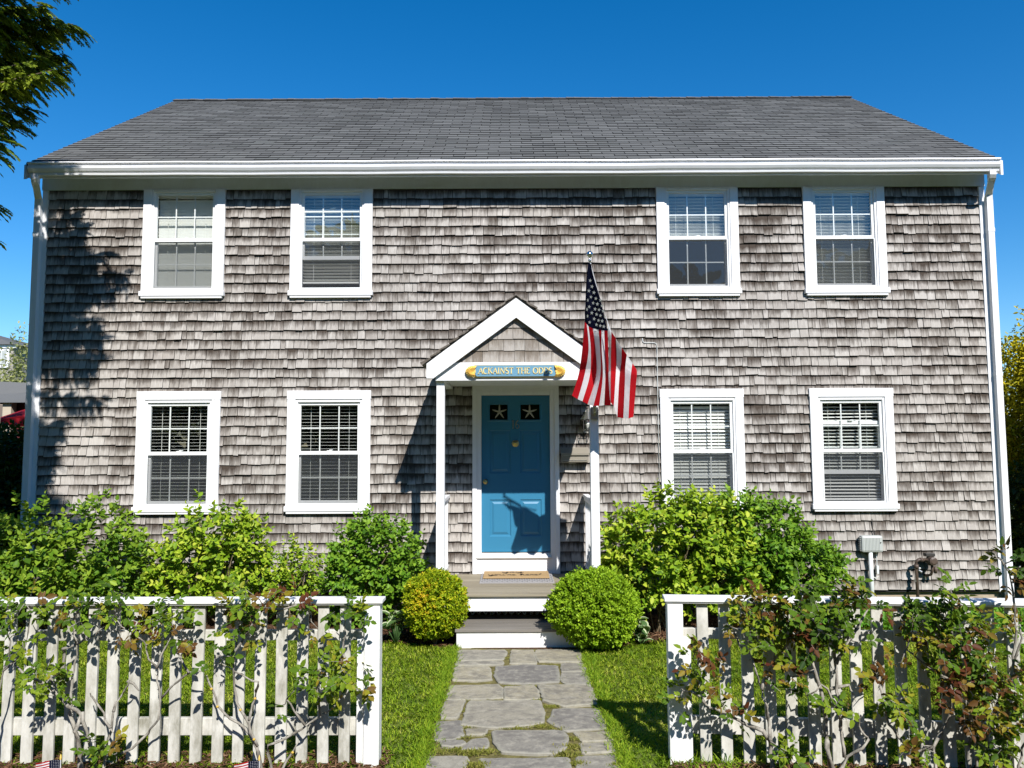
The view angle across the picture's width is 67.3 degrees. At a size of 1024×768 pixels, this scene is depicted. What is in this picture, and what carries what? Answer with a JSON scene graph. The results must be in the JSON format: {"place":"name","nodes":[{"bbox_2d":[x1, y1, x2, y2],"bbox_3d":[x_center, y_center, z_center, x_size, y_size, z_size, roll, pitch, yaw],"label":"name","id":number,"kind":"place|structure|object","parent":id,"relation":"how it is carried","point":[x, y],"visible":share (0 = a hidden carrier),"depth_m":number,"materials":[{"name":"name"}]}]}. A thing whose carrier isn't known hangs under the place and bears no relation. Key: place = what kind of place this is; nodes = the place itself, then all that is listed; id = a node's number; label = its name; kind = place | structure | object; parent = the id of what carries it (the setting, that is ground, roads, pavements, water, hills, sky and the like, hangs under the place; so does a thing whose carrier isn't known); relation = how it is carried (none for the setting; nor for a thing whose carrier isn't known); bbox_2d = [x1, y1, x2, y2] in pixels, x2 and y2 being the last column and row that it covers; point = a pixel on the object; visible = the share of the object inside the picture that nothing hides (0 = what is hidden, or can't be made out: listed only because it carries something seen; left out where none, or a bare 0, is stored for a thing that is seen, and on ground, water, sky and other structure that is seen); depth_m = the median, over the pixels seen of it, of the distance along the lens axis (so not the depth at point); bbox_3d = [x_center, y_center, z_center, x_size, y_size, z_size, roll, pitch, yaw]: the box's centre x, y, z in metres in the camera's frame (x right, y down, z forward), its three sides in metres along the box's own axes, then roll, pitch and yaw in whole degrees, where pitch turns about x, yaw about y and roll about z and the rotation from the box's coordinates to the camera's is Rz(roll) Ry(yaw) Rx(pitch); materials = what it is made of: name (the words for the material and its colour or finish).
{"place":"outdoors","nodes":[
{"label":"outdoors","id":0,"kind":"place"},
{"bbox_2d":[0,404,2,417],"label":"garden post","id":1,"kind":"object","parent":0,"point":[1,407],"visible":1,"depth_m":16.49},
{"bbox_2d":[0,382,25,437],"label":"garden shed","id":2,"kind":"structure","parent":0,"point":[12,397],"depth_m":18.46,"materials":[{"name":"concrete"}]},
{"bbox_2d":[0,336,27,382],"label":"house","id":3,"kind":"structure","parent":0,"point":[5,342],"depth_m":45.25,"materials":[{"name":"grey wood"}]},
{"bbox_2d":[0,349,9,367],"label":"window","id":4,"kind":"structure","parent":3,"relation":"in","point":[4,351],"depth_m":45.16,"materials":[{"name":"white paint"}]},
{"bbox_2d":[0,609,1021,767],"bbox_3d":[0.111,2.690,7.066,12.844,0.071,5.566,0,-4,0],"label":"bark mulch","id":5,"kind":"object","parent":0,"point":[160,764],"visible":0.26,"depth_m":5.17,"materials":[{"name":"brown wood"}]},
{"bbox_2d":[0,580,60,689],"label":"climbing rose","id":6,"kind":"object","parent":5,"relation":"on","point":[44,615],"visible":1,"depth_m":5.08,"materials":[{"name":"green plant"}]},
{"bbox_2d":[36,754,61,767],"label":"flag","id":7,"kind":"object","parent":5,"relation":"on","point":[52,764],"visible":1,"depth_m":4.83,"materials":[{"name":"multicoloured fabric"}]},
{"bbox_2d":[0,486,160,628],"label":"leafy shrub","id":8,"kind":"object","parent":5,"relation":"on","point":[61,573],"visible":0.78,"depth_m":8.73,"materials":[{"name":"green plant"}]},
{"bbox_2d":[70,581,205,767],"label":"climbing rose","id":9,"kind":"object","parent":5,"relation":"on","point":[101,749],"visible":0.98,"depth_m":5.05,"materials":[{"name":"green plant"}]},
{"bbox_2d":[141,489,277,627],"bbox_3d":[-3.584,2.076,9.185,1.632,1.637,1.075,0,-4,0],"label":"leafy shrub","id":10,"kind":"object","parent":5,"relation":"on","point":[172,555],"visible":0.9,"depth_m":8.98,"materials":[{"name":"green plant"}]},
{"bbox_2d":[234,755,259,767],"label":"flag","id":11,"kind":"object","parent":5,"relation":"on","point":[253,764],"visible":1,"depth_m":4.83,"materials":[{"name":"multicoloured fabric"}]},
{"bbox_2d":[190,574,376,767],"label":"climbing rose","id":12,"kind":"object","parent":5,"relation":"on","point":[344,682],"visible":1,"depth_m":5.03,"materials":[{"name":"green plant"}]},
{"bbox_2d":[250,531,325,625],"bbox_3d":[-2.643,2.392,9.198,0.908,1.251,0.853,3,-6,-39],"label":"leafy shrub","id":13,"kind":"object","parent":5,"relation":"on","point":[283,573],"visible":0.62,"depth_m":9.18,"materials":[{"name":"green plant"}]},
{"bbox_2d":[316,503,432,628],"bbox_3d":[-1.585,2.140,9.143,1.433,1.481,1.162,0,-4,0],"label":"leafy shrub","id":14,"kind":"object","parent":5,"relation":"on","point":[342,558],"visible":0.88,"depth_m":8.92,"materials":[{"name":"green plant"}]},
{"bbox_2d":[400,567,470,644],"bbox_3d":[-0.819,2.391,8.275,0.768,0.836,0.762,0,-4,0],"label":"boxwood","id":15,"kind":"object","parent":5,"relation":"on","point":[428,619],"visible":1,"depth_m":8.06,"materials":[{"name":"green plant"}]},
{"bbox_2d":[600,477,776,633],"bbox_3d":[1.976,1.958,8.827,2.154,1.764,1.397,0,-4,0],"label":"leafy shrub","id":16,"kind":"object","parent":5,"relation":"on","point":[689,512],"visible":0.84,"depth_m":8.58,"materials":[{"name":"green plant"}]},
{"bbox_2d":[656,578,822,767],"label":"climbing rose","id":17,"kind":"object","parent":5,"relation":"on","point":[767,628],"visible":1,"depth_m":4.99,"materials":[{"name":"green plant"}]},
{"bbox_2d":[706,482,858,627],"bbox_3d":[3.145,2.003,8.990,1.904,1.685,1.238,0,-4,0],"label":"leafy shrub","id":18,"kind":"object","parent":5,"relation":"on","point":[781,556],"visible":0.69,"depth_m":8.87,"materials":[{"name":"green plant"}]},
{"bbox_2d":[765,560,896,767],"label":"climbing rose","id":19,"kind":"object","parent":5,"relation":"on","point":[842,613],"visible":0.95,"depth_m":4.96,"materials":[{"name":"green plant"}]},
{"bbox_2d":[775,606,1023,647],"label":"ground cover","id":20,"kind":"object","parent":5,"relation":"on","point":[886,624],"visible":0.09,"depth_m":8.93,"materials":[{"name":"green plant"}]},
{"bbox_2d":[854,567,1017,767],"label":"climbing rose","id":21,"kind":"object","parent":5,"relation":"on","point":[974,667],"visible":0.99,"depth_m":4.88,"materials":[{"name":"green plant"}]},
{"bbox_2d":[961,535,1023,767],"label":"climbing rose","id":22,"kind":"object","parent":5,"relation":"on","point":[1017,707],"visible":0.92,"depth_m":4.85,"materials":[{"name":"green plant"}]},
{"bbox_2d":[0,626,1023,767],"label":"lawn","id":23,"kind":"structure","parent":0,"point":[398,761],"depth_m":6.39,"materials":[{"name":"green plant"}]},
{"bbox_2d":[0,0,96,250],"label":"cedar tree","id":24,"kind":"object","parent":23,"relation":"on","point":[23,75],"visible":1,"depth_m":7.98,"materials":[{"name":"green plant"}]},
{"bbox_2d":[14,585,118,767],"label":"climbing rose","id":25,"kind":"object","parent":23,"relation":"on","point":[63,620],"visible":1,"depth_m":5.03,"materials":[{"name":"green plant"}]},
{"bbox_2d":[0,596,385,766],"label":"picket fence","id":26,"kind":"object","parent":23,"relation":"on","point":[364,724],"visible":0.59,"depth_m":5.23,"materials":[{"name":"white paint"}]},
{"bbox_2d":[382,610,406,642],"bbox_3d":[-1.250,2.628,8.322,0.456,0.374,0.420,3,-5,-34],"label":"hosta","id":27,"kind":"object","parent":23,"relation":"on","point":[397,629],"visible":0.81,"depth_m":8.29,"materials":[{"name":"green plant"}]},
{"bbox_2d":[542,565,646,650],"bbox_3d":[0.868,2.350,8.097,1.114,0.876,0.949,0,-4,0],"label":"boxwood","id":28,"kind":"object","parent":23,"relation":"on","point":[603,613],"visible":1,"depth_m":7.83,"materials":[{"name":"green plant"}]},
{"bbox_2d":[632,616,656,643],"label":"hosta","id":29,"kind":"object","parent":23,"relation":"on","point":[642,631],"visible":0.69,"depth_m":8.21,"materials":[{"name":"green plant"}]},
{"bbox_2d":[662,594,1023,767],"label":"picket fence","id":30,"kind":"object","parent":23,"relation":"on","point":[705,724],"visible":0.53,"depth_m":5.16,"materials":[{"name":"white paint"}]},
{"bbox_2d":[0,0,1023,415],"label":"sky","id":31,"kind":"structure","parent":0,"point":[953,69],"materials":[{"name":"blue"}]},
{"bbox_2d":[4,444,1023,647],"bbox_3d":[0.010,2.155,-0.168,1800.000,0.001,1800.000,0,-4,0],"label":"ground","id":32,"kind":"structure","parent":0,"point":[1016,593],"depth_m":10.98,"materials":[{"name":"green plant"}]},
{"bbox_2d":[0,409,24,425],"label":"garden umbrella","id":33,"kind":"object","parent":32,"relation":"on","point":[17,417],"visible":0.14,"depth_m":15.24,"materials":[{"name":"red fabric"}]},
{"bbox_2d":[0,419,24,568],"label":"dark hedge","id":34,"kind":"object","parent":32,"relation":"on","point":[11,454],"visible":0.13,"depth_m":12.57,"materials":[{"name":"green plant"}]},
{"bbox_2d":[0,321,28,382],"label":"pale tree","id":35,"kind":"object","parent":32,"relation":"on","point":[18,366],"visible":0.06,"depth_m":29.59,"materials":[{"name":"green plant"}]},
{"bbox_2d":[20,96,1013,647],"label":"shingle house","id":36,"kind":"structure","parent":32,"relation":"on","point":[296,316],"depth_m":10.07,"materials":[{"name":"grey wood"}]},
{"bbox_2d":[131,391,221,514],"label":"window","id":37,"kind":"structure","parent":36,"relation":"in","point":[177,443],"depth_m":9.99,"materials":[{"name":"white paint"}]},
{"bbox_2d":[138,189,226,298],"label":"window","id":38,"kind":"structure","parent":36,"relation":"in","point":[183,234],"depth_m":10.21,"materials":[{"name":"white paint"}]},
{"bbox_2d":[283,390,371,513],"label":"window","id":39,"kind":"structure","parent":36,"relation":"in","point":[328,446],"depth_m":9.99,"materials":[{"name":"white paint"}]},
{"bbox_2d":[287,188,372,298],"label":"window","id":40,"kind":"structure","parent":36,"relation":"in","point":[331,230],"depth_m":10.23,"materials":[{"name":"white paint"}]},
{"bbox_2d":[465,364,565,376],"bbox_3d":[0.039,-0.148,8.604,1.122,0.140,0.062,0,-4,0],"label":"name sign","id":41,"kind":"object","parent":36,"relation":"attached to","point":[552,370],"visible":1,"depth_m":8.60,"materials":[{"name":"teal wood"}]},
{"bbox_2d":[481,395,550,551],"bbox_3d":[0.050,1.151,10.061,0.887,2.030,0.359,0,-4,0],"label":"door","id":42,"kind":"structure","parent":36,"relation":"in","point":[515,447],"depth_m":9.95,"materials":[{"name":"blue paint"}]},
{"bbox_2d":[492,404,506,417],"bbox_3d":[-0.163,0.355,10.000,0.189,0.180,0.022,0,-4,0],"label":"starfish","id":43,"kind":"object","parent":42,"relation":"attached to","point":[499,412],"visible":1,"depth_m":10.00},
{"bbox_2d":[522,404,536,417],"bbox_3d":[0.230,0.353,10.000,0.189,0.180,0.022,0,-4,0],"label":"starfish","id":44,"kind":"object","parent":42,"relation":"attached to","point":[529,411],"visible":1,"depth_m":10.00},
{"bbox_2d":[479,573,553,583],"bbox_3d":[0.058,2.377,9.424,0.893,0.024,0.598,0,-4,0],"label":"braided mat","id":45,"kind":"object","parent":36,"relation":"on","point":[530,580],"visible":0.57,"depth_m":9.20,"materials":[{"name":"grey fabric"}]},
{"bbox_2d":[483,571,549,578],"bbox_3d":[0.052,2.361,9.525,0.807,0.020,0.440,0,-4,0],"label":"doormat","id":46,"kind":"object","parent":45,"relation":"on","point":[511,574],"visible":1,"depth_m":9.47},
{"bbox_2d":[560,447,588,461],"bbox_3d":[0.807,0.908,9.873,0.361,0.188,0.152,0,-4,0],"label":"mailbox","id":47,"kind":"object","parent":36,"relation":"attached to","point":[574,454],"visible":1,"depth_m":9.82,"materials":[{"name":"brown metal"}]},
{"bbox_2d":[581,407,588,430],"bbox_3d":[0.976,0.452,9.876,0.170,0.301,0.216,-2,-5,23],"label":"wall lantern","id":48,"kind":"object","parent":36,"relation":"attached to","point":[585,420],"depth_m":9.84,"materials":[{"name":"black metal"}]},
{"bbox_2d":[572,251,636,419],"bbox_3d":[0.838,-0.451,8.095,0.674,1.626,1.137,-4,-6,37],"label":"house flag","id":49,"kind":"object","parent":36,"relation":"attached to","point":[603,378],"visible":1,"depth_m":8.10,"materials":[{"name":"red fabric"}]},
{"bbox_2d":[642,338,659,487],"bbox_3d":[1.804,0.508,9.965,0.195,2.220,0.014,0,-4,0],"label":"wall cable","id":50,"kind":"object","parent":36,"relation":"attached to","point":[658,417],"depth_m":9.99,"materials":[{"name":"plastic"}]},
{"bbox_2d":[655,187,741,296],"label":"window","id":51,"kind":"structure","parent":36,"relation":"in","point":[697,228],"depth_m":10.22,"materials":[{"name":"white paint"}]},
{"bbox_2d":[659,389,745,508],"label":"window","id":52,"kind":"structure","parent":36,"relation":"in","point":[702,437],"depth_m":10.03,"materials":[{"name":"white paint"}]},
{"bbox_2d":[801,186,890,295],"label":"window","id":53,"kind":"structure","parent":36,"relation":"in","point":[844,228],"depth_m":10.21,"materials":[{"name":"white paint"}]},
{"bbox_2d":[808,388,899,511],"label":"window","id":54,"kind":"structure","parent":36,"relation":"in","point":[853,455],"depth_m":9.99,"materials":[{"name":"white paint"}]},
{"bbox_2d":[858,519,882,596],"bbox_3d":[4.569,2.321,9.770,0.284,1.190,0.118,0,-4,0],"label":"utility box","id":55,"kind":"object","parent":36,"relation":"attached to","point":[870,544],"visible":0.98,"depth_m":9.75,"materials":[{"name":"grey plastic"}]},
{"bbox_2d":[914,553,937,596],"bbox_3d":[5.230,2.520,9.675,0.260,0.772,0.223,3,-5,-33],"label":"gas regulator","id":56,"kind":"object","parent":36,"relation":"attached to","point":[930,559],"visible":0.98,"depth_m":9.69,"materials":[{"name":"black metal"}]},
{"bbox_2d":[1001,305,1023,565],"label":"gold cypress","id":57,"kind":"object","parent":32,"relation":"on","point":[1014,420],"visible":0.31,"depth_m":12.35,"materials":[{"name":"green plant"}]},
{"bbox_2d":[1007,459,1023,583],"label":"dark hedge","id":58,"kind":"object","parent":32,"relation":"on","point":[1015,494],"visible":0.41,"depth_m":11.32,"materials":[{"name":"green plant"}]},
{"bbox_2d":[421,648,627,767],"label":"path","id":59,"kind":"structure","parent":0,"point":[573,714],"depth_m":6.14,"materials":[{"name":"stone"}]}
]}

